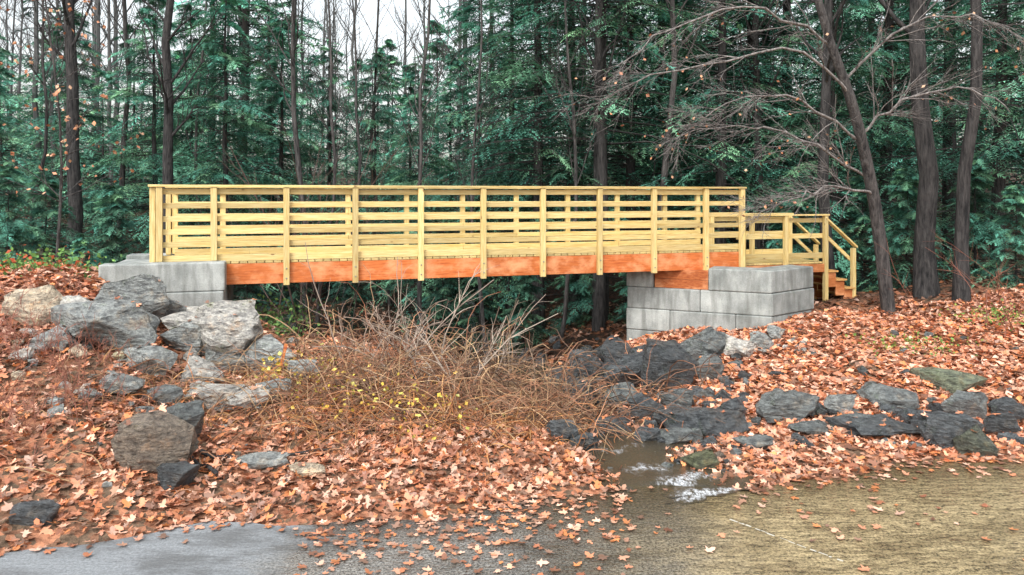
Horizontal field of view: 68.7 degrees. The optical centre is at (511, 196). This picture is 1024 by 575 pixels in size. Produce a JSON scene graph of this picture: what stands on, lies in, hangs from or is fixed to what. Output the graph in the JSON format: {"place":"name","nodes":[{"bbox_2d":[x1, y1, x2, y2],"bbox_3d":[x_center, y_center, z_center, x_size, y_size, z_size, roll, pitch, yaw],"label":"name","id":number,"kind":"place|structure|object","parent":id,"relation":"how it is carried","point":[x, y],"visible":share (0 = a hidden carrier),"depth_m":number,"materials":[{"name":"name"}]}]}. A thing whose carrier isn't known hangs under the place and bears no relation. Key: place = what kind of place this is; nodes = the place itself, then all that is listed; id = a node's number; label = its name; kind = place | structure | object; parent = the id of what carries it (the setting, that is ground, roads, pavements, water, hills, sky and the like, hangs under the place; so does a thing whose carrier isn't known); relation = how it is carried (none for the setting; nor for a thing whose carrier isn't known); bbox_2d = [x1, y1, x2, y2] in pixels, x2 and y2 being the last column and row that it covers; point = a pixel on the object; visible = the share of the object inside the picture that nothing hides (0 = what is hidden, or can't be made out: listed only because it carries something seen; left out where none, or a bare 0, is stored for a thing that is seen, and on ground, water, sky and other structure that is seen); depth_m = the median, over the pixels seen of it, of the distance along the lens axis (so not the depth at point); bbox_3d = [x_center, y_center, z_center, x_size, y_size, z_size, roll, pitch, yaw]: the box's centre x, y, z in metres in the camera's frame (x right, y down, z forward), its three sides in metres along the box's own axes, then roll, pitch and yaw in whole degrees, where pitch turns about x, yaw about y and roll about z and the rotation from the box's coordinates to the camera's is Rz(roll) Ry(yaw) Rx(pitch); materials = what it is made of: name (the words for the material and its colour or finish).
{"place":"outdoors","nodes":[
{"label":"outdoors","id":0,"kind":"place"},
{"bbox_2d":[0,458,1023,574],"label":"road","id":1,"kind":"structure","parent":0,"point":[905,544],"depth_m":6.53,"materials":[{"name":"asphalt"}]},
{"bbox_2d":[664,485,746,503],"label":"spill water","id":2,"kind":"structure","parent":1,"relation":"on","point":[686,494],"depth_m":7.54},
{"bbox_2d":[0,171,1023,552],"bbox_3d":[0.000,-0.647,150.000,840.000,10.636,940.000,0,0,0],"label":"ground","id":3,"kind":"structure","parent":0,"point":[76,537],"depth_m":8.40,"materials":[{"name":"plant"}]},
{"bbox_2d":[0,160,47,262],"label":"hemlock sapling","id":4,"kind":"object","parent":3,"relation":"on","point":[18,231],"visible":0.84,"depth_m":17.01,"materials":[{"name":"green plant"}]},
{"bbox_2d":[0,34,56,258],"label":"hemlock tree","id":5,"kind":"object","parent":3,"relation":"on","point":[2,90],"visible":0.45,"depth_m":20.35,"materials":[{"name":"green plant"}]},
{"bbox_2d":[0,284,62,325],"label":"boulder","id":6,"kind":"object","parent":3,"relation":"on","point":[44,296],"visible":0.59,"depth_m":10.30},
{"bbox_2d":[8,499,60,525],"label":"boulder","id":7,"kind":"object","parent":3,"relation":"on","point":[43,511],"visible":0.98,"depth_m":6.68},
{"bbox_2d":[0,0,87,255],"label":"bare hardwood tree","id":8,"kind":"object","parent":3,"relation":"on","point":[47,111],"visible":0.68,"depth_m":21.89,"materials":[{"name":"brown plant"}]},
{"bbox_2d":[1,171,91,262],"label":"hemlock sapling","id":9,"kind":"object","parent":3,"relation":"on","point":[36,209],"visible":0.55,"depth_m":18.42,"materials":[{"name":"green plant"}]},
{"bbox_2d":[11,0,93,261],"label":"bare hardwood tree","id":10,"kind":"object","parent":3,"relation":"on","point":[75,201],"visible":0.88,"depth_m":20.83,"materials":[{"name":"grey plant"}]},
{"bbox_2d":[0,7,133,262],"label":"hemlock tree","id":11,"kind":"object","parent":3,"relation":"on","point":[83,80],"visible":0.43,"depth_m":24.86,"materials":[{"name":"green plant"}]},
{"bbox_2d":[0,0,143,262],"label":"beech sapling","id":12,"kind":"object","parent":3,"relation":"on","point":[61,141],"visible":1,"depth_m":13.73,"materials":[{"name":"brown plant"}]},
{"bbox_2d":[0,242,145,277],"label":"bramble bush","id":13,"kind":"object","parent":3,"relation":"on","point":[19,263],"visible":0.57,"depth_m":12.74,"materials":[{"name":"bare twigs"},{"name":"dry leaves"}]},
{"bbox_2d":[0,345,161,472],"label":"red stem weeds","id":14,"kind":"object","parent":3,"relation":"on","point":[13,410],"visible":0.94,"depth_m":7.97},
{"bbox_2d":[51,299,159,352],"bbox_3d":[-5.539,1.809,10.225,1.398,0.803,0.843,0,0,17],"label":"boulder","id":15,"kind":"object","parent":3,"relation":"on","point":[118,318],"visible":0.77,"depth_m":10.04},
{"bbox_2d":[84,184,145,265],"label":"hemlock sapling","id":16,"kind":"object","parent":3,"relation":"on","point":[98,225],"visible":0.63,"depth_m":19.36,"materials":[{"name":"green plant"}]},
{"bbox_2d":[98,370,144,395],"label":"boulder","id":17,"kind":"object","parent":3,"relation":"on","point":[132,383],"visible":0.85,"depth_m":9.01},
{"bbox_2d":[90,0,160,261],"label":"bare hardwood tree","id":18,"kind":"object","parent":3,"relation":"on","point":[125,119],"visible":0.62,"depth_m":24.10,"materials":[{"name":"brown plant"}]},
{"bbox_2d":[93,274,169,320],"bbox_3d":[-5.629,1.634,11.294,1.144,0.981,0.700,0,0,-5],"label":"boulder","id":19,"kind":"object","parent":3,"relation":"on","point":[148,292],"visible":0.56,"depth_m":11.01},
{"bbox_2d":[122,345,177,374],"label":"boulder","id":20,"kind":"object","parent":3,"relation":"on","point":[149,353],"visible":0.84,"depth_m":9.82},
{"bbox_2d":[81,0,219,262],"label":"hemlock tree","id":21,"kind":"object","parent":3,"relation":"on","point":[154,160],"visible":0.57,"depth_m":23.77,"materials":[{"name":"green plant"}]},
{"bbox_2d":[111,410,198,473],"bbox_3d":[-3.691,2.564,7.708,0.838,0.643,0.568,0,0,0],"label":"boulder","id":22,"kind":"object","parent":3,"relation":"on","point":[152,441],"visible":0.72,"depth_m":7.52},
{"bbox_2d":[99,253,232,306],"bbox_3d":[-6.544,1.874,13.755,2.585,1.472,2.630,0,0,-16],"label":"concrete block abutment","id":23,"kind":"object","parent":3,"relation":"on","point":[192,283],"visible":0.3,"depth_m":12.72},
{"bbox_2d":[110,0,223,252],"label":"bare hardwood tree","id":24,"kind":"object","parent":3,"relation":"on","point":[166,79],"visible":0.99,"depth_m":19.90,"materials":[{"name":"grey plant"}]},
{"bbox_2d":[156,461,199,490],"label":"boulder","id":25,"kind":"object","parent":3,"relation":"on","point":[177,474],"visible":0.77,"depth_m":7.40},
{"bbox_2d":[160,321,202,353],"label":"boulder","id":26,"kind":"object","parent":3,"relation":"on","point":[189,334],"visible":0.81,"depth_m":10.81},
{"bbox_2d":[166,400,204,436],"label":"boulder","id":27,"kind":"object","parent":3,"relation":"on","point":[192,413],"visible":0.51,"depth_m":8.25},
{"bbox_2d":[122,2,251,257],"bbox_3d":[-11.021,-1.938,25.719,5.326,10.070,5.238,0,0,-44],"label":"hemlock tree","id":28,"kind":"object","parent":3,"relation":"on","point":[179,37],"visible":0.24,"depth_m":25.93,"materials":[{"name":"green plant"}]},
{"bbox_2d":[137,0,258,248],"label":"bare hardwood tree","id":29,"kind":"object","parent":3,"relation":"on","point":[196,126],"visible":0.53,"depth_m":23.57,"materials":[{"name":"brown plant"}]},
{"bbox_2d":[179,354,224,384],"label":"boulder","id":30,"kind":"object","parent":3,"relation":"on","point":[205,365],"visible":0.59,"depth_m":10.01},
{"bbox_2d":[160,299,263,356],"bbox_3d":[-4.410,2.097,11.156,1.424,1.098,0.968,0,0,0],"label":"boulder","id":31,"kind":"object","parent":3,"relation":"on","point":[220,323],"visible":0.72,"depth_m":10.87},
{"bbox_2d":[184,381,247,411],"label":"boulder","id":32,"kind":"object","parent":3,"relation":"on","point":[218,389],"visible":0.48,"depth_m":9.42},
{"bbox_2d":[147,0,312,296],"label":"hemlock tree","id":33,"kind":"object","parent":3,"relation":"on","point":[217,165],"visible":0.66,"depth_m":22.93,"materials":[{"name":"green plant"}]},
{"bbox_2d":[231,451,290,469],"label":"boulder","id":34,"kind":"object","parent":3,"relation":"on","point":[265,460],"visible":0.77,"depth_m":8.04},
{"bbox_2d":[243,335,296,375],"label":"boulder","id":35,"kind":"object","parent":3,"relation":"on","point":[269,344],"visible":0.47,"depth_m":10.81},
{"bbox_2d":[205,10,343,302],"bbox_3d":[-7.969,-1.197,25.148,5.355,10.077,5.444,0,0,6],"label":"hemlock tree","id":36,"kind":"object","parent":3,"relation":"on","point":[280,99],"visible":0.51,"depth_m":24.93,"materials":[{"name":"green plant"}]},
{"bbox_2d":[228,0,346,317],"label":"bare hardwood tree","id":37,"kind":"object","parent":3,"relation":"on","point":[293,17],"visible":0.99,"depth_m":21.16,"materials":[{"name":"brown plant"}]},
{"bbox_2d":[197,127,431,330],"bbox_3d":[-5.058,0.739,17.839,3.641,5.205,8.750,0,0,-38],"label":"bare shrub","id":38,"kind":"object","parent":3,"relation":"on","point":[306,311],"visible":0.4,"depth_m":17.46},
{"bbox_2d":[257,0,382,331],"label":"bare hardwood tree","id":39,"kind":"object","parent":3,"relation":"on","point":[334,162],"visible":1,"depth_m":18.62,"materials":[{"name":"brown plant"}]},
{"bbox_2d":[276,45,386,302],"bbox_3d":[-6.091,-0.725,26.141,4.734,9.236,4.656,0,0,35],"label":"hemlock tree","id":40,"kind":"object","parent":3,"relation":"on","point":[325,101],"visible":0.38,"depth_m":25.92,"materials":[{"name":"green plant"}]},
{"bbox_2d":[290,0,401,311],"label":"bare hardwood tree","id":41,"kind":"object","parent":3,"relation":"on","point":[360,155],"visible":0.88,"depth_m":22.80,"materials":[{"name":"brown plant"}]},
{"bbox_2d":[249,108,446,334],"bbox_3d":[-4.210,0.786,16.842,4.934,5.409,3.190,0,0,-28],"label":"bare shrub","id":42,"kind":"object","parent":3,"relation":"on","point":[322,311],"visible":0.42,"depth_m":17.41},
{"bbox_2d":[321,244,385,333],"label":"hemlock sapling","id":43,"kind":"object","parent":3,"relation":"on","point":[350,295],"visible":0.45,"depth_m":19.85,"materials":[{"name":"green plant"}]},
{"bbox_2d":[225,343,504,439],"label":"yellow leaved weeds","id":44,"kind":"object","parent":3,"relation":"on","point":[271,358],"visible":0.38,"depth_m":9.34,"materials":[{"name":"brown plant"}]},
{"bbox_2d":[323,0,433,305],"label":"bare hardwood tree","id":45,"kind":"object","parent":3,"relation":"on","point":[389,301],"visible":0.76,"depth_m":24.98,"materials":[{"name":"brown plant"}]},
{"bbox_2d":[318,53,445,303],"bbox_3d":[-4.587,-0.512,25.250,4.438,8.906,4.365,0,0,-26],"label":"hemlock tree","id":46,"kind":"object","parent":3,"relation":"on","point":[378,117],"visible":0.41,"depth_m":24.90,"materials":[{"name":"green plant"}]},
{"bbox_2d":[0,266,807,528],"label":"dead brush","id":47,"kind":"object","parent":3,"relation":"on","point":[490,413],"visible":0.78,"depth_m":9.67,"materials":[{"name":"plant"}]},
{"bbox_2d":[348,0,483,342],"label":"bare hardwood tree","id":48,"kind":"object","parent":3,"relation":"on","point":[419,283],"visible":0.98,"depth_m":19.56,"materials":[{"name":"brown plant"}]},
{"bbox_2d":[359,56,477,335],"bbox_3d":[-2.598,0.008,22.963,4.074,8.607,4.142,0,0,-14],"label":"hemlock tree","id":49,"kind":"object","parent":3,"relation":"on","point":[411,76],"visible":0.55,"depth_m":22.92,"materials":[{"name":"green plant"}]},
{"bbox_2d":[298,242,552,381],"bbox_3d":[-1.221,1.967,11.427,3.758,2.571,2.381,0,0,6],"label":"bare shrub","id":50,"kind":"object","parent":3,"relation":"on","point":[438,327],"visible":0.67,"depth_m":11.37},
{"bbox_2d":[413,278,475,349],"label":"hemlock sapling","id":51,"kind":"object","parent":3,"relation":"on","point":[441,288],"visible":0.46,"depth_m":20.86,"materials":[{"name":"green plant"}]},
{"bbox_2d":[385,53,516,328],"bbox_3d":[-1.801,-0.042,25.163,4.533,9.539,3.995,0,0,-27],"label":"hemlock tree","id":52,"kind":"object","parent":3,"relation":"on","point":[446,98],"visible":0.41,"depth_m":24.92,"materials":[{"name":"green plant"}]},
{"bbox_2d":[352,262,557,396],"bbox_3d":[-0.595,2.130,11.159,1.809,2.372,3.764,0,0,39],"label":"bare shrub","id":53,"kind":"object","parent":3,"relation":"on","point":[440,364],"visible":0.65,"depth_m":10.81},
{"bbox_2d":[383,0,554,325],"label":"hemlock tree","id":54,"kind":"object","parent":3,"relation":"on","point":[466,24],"visible":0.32,"depth_m":25.92,"materials":[{"name":"green plant"}]},
{"bbox_2d":[440,276,513,356],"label":"hemlock sapling","id":55,"kind":"object","parent":3,"relation":"on","point":[488,316],"visible":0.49,"depth_m":20.91,"materials":[{"name":"green plant"}]},
{"bbox_2d":[414,0,542,356],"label":"bare hardwood tree","id":56,"kind":"object","parent":3,"relation":"on","point":[472,197],"visible":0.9,"depth_m":19.85,"materials":[{"name":"brown plant"}]},
{"bbox_2d":[414,0,592,325],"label":"hemlock tree","id":57,"kind":"object","parent":3,"relation":"on","point":[509,279],"visible":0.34,"depth_m":24.33,"materials":[{"name":"green plant"}]},
{"bbox_2d":[0,261,1023,574],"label":"fallen leaves","id":58,"kind":"object","parent":3,"relation":"on","point":[842,319],"depth_m":8.62,"materials":[{"name":"plant"}]},
{"bbox_2d":[0,0,1023,290],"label":"distant forest","id":59,"kind":"object","parent":3,"relation":"on","point":[8,146],"visible":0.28,"depth_m":36.69,"materials":[{"name":"plant"}]},
{"bbox_2d":[8,322,1023,487],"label":"riprap rocks","id":60,"kind":"object","parent":3,"relation":"on","point":[746,376],"visible":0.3,"depth_m":10.03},
{"bbox_2d":[495,275,555,353],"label":"hemlock sapling","id":61,"kind":"object","parent":3,"relation":"on","point":[521,287],"visible":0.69,"depth_m":20.32,"materials":[{"name":"green plant"}]},
{"bbox_2d":[427,0,669,335],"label":"hemlock tree","id":62,"kind":"object","parent":3,"relation":"on","point":[539,150],"visible":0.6,"depth_m":21.69,"materials":[{"name":"green plant"}]},
{"bbox_2d":[510,0,637,340],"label":"bare hardwood tree","id":63,"kind":"object","parent":3,"relation":"on","point":[567,277],"visible":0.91,"depth_m":19.04,"materials":[{"name":"brown plant"}]},
{"bbox_2d":[534,218,619,336],"bbox_3d":[1.934,2.264,21.032,2.518,3.504,2.243,0,0,43],"label":"hemlock sapling","id":64,"kind":"object","parent":3,"relation":"on","point":[582,289],"visible":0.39,"depth_m":20.74,"materials":[{"name":"green plant"}]},
{"bbox_2d":[467,0,699,307],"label":"hemlock tree","id":65,"kind":"object","parent":3,"relation":"on","point":[554,177],"visible":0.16,"depth_m":23.66,"materials":[{"name":"green plant"}]},
{"bbox_2d":[535,0,656,331],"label":"bare hardwood tree","id":66,"kind":"object","parent":3,"relation":"on","point":[599,315],"visible":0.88,"depth_m":19.57,"materials":[{"name":"brown plant"}]},
{"bbox_2d":[430,0,782,324],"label":"hemlock tree","id":67,"kind":"object","parent":3,"relation":"on","point":[605,38],"visible":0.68,"depth_m":20.29,"materials":[{"name":"green plant"}]},
{"bbox_2d":[603,351,643,387],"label":"boulder","id":68,"kind":"object","parent":3,"relation":"on","point":[633,362],"visible":0.66,"depth_m":12.30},
{"bbox_2d":[244,286,1023,355],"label":"undergrowth","id":69,"kind":"object","parent":3,"relation":"on","point":[277,323],"visible":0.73,"depth_m":13.61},
{"bbox_2d":[532,0,749,305],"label":"hemlock tree","id":70,"kind":"object","parent":3,"relation":"on","point":[630,165],"visible":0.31,"depth_m":22.44,"materials":[{"name":"green plant"}]},
{"bbox_2d":[524,0,801,239],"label":"hemlock tree","id":71,"kind":"object","parent":3,"relation":"on","point":[661,146],"visible":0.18,"depth_m":23.55,"materials":[{"name":"green plant"}]},
{"bbox_2d":[641,338,699,389],"bbox_3d":[2.519,2.753,12.045,0.948,0.942,0.774,0,0,0],"label":"boulder","id":72,"kind":"object","parent":3,"relation":"on","point":[663,356],"visible":0.75,"depth_m":11.79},
{"bbox_2d":[658,0,715,239],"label":"bare hardwood tree","id":73,"kind":"object","parent":3,"relation":"on","point":[673,18],"visible":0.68,"depth_m":19.69,"materials":[{"name":"brown plant"}]},
{"bbox_2d":[585,0,804,243],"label":"hemlock tree","id":74,"kind":"object","parent":3,"relation":"on","point":[688,129],"visible":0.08,"depth_m":24.42,"materials":[{"name":"green plant"}]},
{"bbox_2d":[652,406,748,436],"bbox_3d":[2.477,2.920,9.816,1.205,0.369,0.777,0,0,0],"label":"boulder","id":75,"kind":"object","parent":3,"relation":"on","point":[705,421],"visible":0.69,"depth_m":9.60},
{"bbox_2d":[679,326,727,360],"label":"boulder","id":76,"kind":"object","parent":3,"relation":"on","point":[696,348],"visible":0.63,"depth_m":13.31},
{"bbox_2d":[626,265,813,340],"bbox_3d":[4.441,2.420,15.861,3.975,1.840,1.563,0,0,6],"label":"concrete block abutment","id":77,"kind":"object","parent":3,"relation":"on","point":[727,298],"visible":0.69,"depth_m":15.61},
{"bbox_2d":[148,185,746,284],"bbox_3d":[-0.861,0.702,15.424,11.766,1.797,1.980,0,0,-16],"label":"footbridge","id":78,"kind":"object","parent":77,"relation":"on","point":[349,262],"visible":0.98,"depth_m":14.76,"materials":[{"name":"yellow wood"}]},
{"bbox_2d":[594,0,857,243],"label":"hemlock tree","id":79,"kind":"object","parent":3,"relation":"on","point":[721,180],"visible":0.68,"depth_m":20.92,"materials":[{"name":"green plant"}]},
{"bbox_2d":[708,0,812,248],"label":"bare hardwood tree","id":80,"kind":"object","parent":3,"relation":"on","point":[756,73],"visible":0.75,"depth_m":20.93,"materials":[{"name":"brown plant"}]},
{"bbox_2d":[655,0,869,252],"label":"hemlock tree","id":81,"kind":"object","parent":3,"relation":"on","point":[737,167],"visible":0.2,"depth_m":22.72,"materials":[{"name":"green plant"}]},
{"bbox_2d":[709,213,857,301],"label":"wooden staircase","id":82,"kind":"structure","parent":3,"relation":"on","point":[826,280],"depth_m":17.13,"materials":[{"name":"yellow wood"}]},
{"bbox_2d":[755,388,819,422],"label":"boulder","id":83,"kind":"object","parent":3,"relation":"on","point":[778,404],"visible":0.98,"depth_m":10.01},
{"bbox_2d":[660,0,916,242],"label":"hemlock tree","id":84,"kind":"object","parent":3,"relation":"on","point":[783,72],"visible":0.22,"depth_m":23.53,"materials":[{"name":"green plant"}]},
{"bbox_2d":[556,0,1023,314],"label":"beech tree","id":85,"kind":"object","parent":3,"relation":"on","point":[885,283],"visible":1,"depth_m":14.70,"materials":[{"name":"grey plant"}]},
{"bbox_2d":[765,183,839,275],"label":"hemlock sapling","id":86,"kind":"object","parent":3,"relation":"on","point":[807,227],"visible":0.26,"depth_m":19.87,"materials":[{"name":"green plant"}]},
{"bbox_2d":[755,0,868,296],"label":"bare hardwood tree","id":87,"kind":"object","parent":3,"relation":"on","point":[824,208],"visible":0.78,"depth_m":18.34,"materials":[{"name":"brown plant"}]},
{"bbox_2d":[733,0,953,277],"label":"hemlock tree","id":88,"kind":"object","parent":3,"relation":"on","point":[835,216],"visible":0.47,"depth_m":20.84,"materials":[{"name":"green plant"}]},
{"bbox_2d":[824,414,919,436],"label":"boulder","id":89,"kind":"object","parent":3,"relation":"on","point":[866,426],"visible":0.74,"depth_m":9.26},
{"bbox_2d":[832,175,912,291],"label":"hemlock sapling","id":90,"kind":"object","parent":3,"relation":"on","point":[859,215],"visible":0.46,"depth_m":19.88,"materials":[{"name":"green plant"}]},
{"bbox_2d":[855,381,919,409],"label":"boulder","id":91,"kind":"object","parent":3,"relation":"on","point":[872,392],"visible":0.74,"depth_m":10.36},
{"bbox_2d":[766,0,1023,262],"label":"hemlock tree","id":92,"kind":"object","parent":3,"relation":"on","point":[889,23],"visible":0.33,"depth_m":22.81,"materials":[{"name":"green plant"}]},
{"bbox_2d":[856,167,952,291],"bbox_3d":[9.722,1.046,18.517,2.518,3.552,2.242,0,0,-18],"label":"hemlock sapling","id":93,"kind":"object","parent":3,"relation":"on","point":[910,191],"visible":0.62,"depth_m":18.42,"materials":[{"name":"green plant"}]},
{"bbox_2d":[878,0,940,298],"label":"bare hardwood tree","id":94,"kind":"object","parent":3,"relation":"on","point":[925,284],"visible":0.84,"depth_m":16.62,"materials":[{"name":"brown plant"}]},
{"bbox_2d":[800,0,1023,264],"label":"hemlock tree","id":95,"kind":"object","parent":3,"relation":"on","point":[947,198],"visible":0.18,"depth_m":23.91,"materials":[{"name":"green plant"}]},
{"bbox_2d":[848,0,1023,275],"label":"hemlock tree","id":96,"kind":"object","parent":3,"relation":"on","point":[999,176],"visible":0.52,"depth_m":19.41,"materials":[{"name":"green plant"}]},
{"bbox_2d":[903,367,987,394],"bbox_3d":[6.429,2.781,11.052,1.039,0.490,0.672,0,0,0],"label":"boulder","id":97,"kind":"object","parent":3,"relation":"on","point":[951,381],"visible":0.56,"depth_m":10.88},
{"bbox_2d":[874,233,1023,337],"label":"bare shrub","id":98,"kind":"object","parent":3,"relation":"on","point":[998,293],"visible":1,"depth_m":13.71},
{"bbox_2d":[875,0,1023,182],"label":"hemlock tree","id":99,"kind":"object","parent":3,"relation":"on","point":[1016,14],"visible":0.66,"depth_m":18.19,"materials":[{"name":"green plant"}]},
{"bbox_2d":[917,410,984,449],"bbox_3d":[5.227,2.827,8.993,0.661,0.514,0.435,0,0,0],"label":"boulder","id":100,"kind":"object","parent":3,"relation":"on","point":[942,429],"visible":0.69,"depth_m":8.89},
{"bbox_2d":[941,390,987,419],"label":"boulder","id":101,"kind":"object","parent":3,"relation":"on","point":[973,404],"visible":0.79,"depth_m":9.79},
{"bbox_2d":[951,0,982,301],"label":"bare hardwood tree","id":102,"kind":"object","parent":3,"relation":"on","point":[961,289],"visible":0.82,"depth_m":15.79,"materials":[{"name":"brown plant"}]},
{"bbox_2d":[952,424,997,456],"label":"boulder","id":103,"kind":"object","parent":3,"relation":"on","point":[979,440],"visible":0.81,"depth_m":8.65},
{"bbox_2d":[937,159,1020,279],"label":"hemlock sapling","id":104,"kind":"object","parent":3,"relation":"on","point":[982,234],"visible":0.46,"depth_m":18.35,"materials":[{"name":"green plant"}]},
{"bbox_2d":[971,184,1023,288],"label":"hemlock sapling","id":105,"kind":"object","parent":3,"relation":"on","point":[1018,197],"visible":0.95,"depth_m":16.46,"materials":[{"name":"green plant"}]},
{"bbox_2d":[0,0,1023,181],"label":"sky","id":106,"kind":"structure","parent":0,"point":[369,17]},
{"bbox_2d":[447,299,756,491],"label":"stream","id":107,"kind":"structure","parent":0,"point":[643,467],"depth_m":8.51,"materials":[{"name":"liquid"}]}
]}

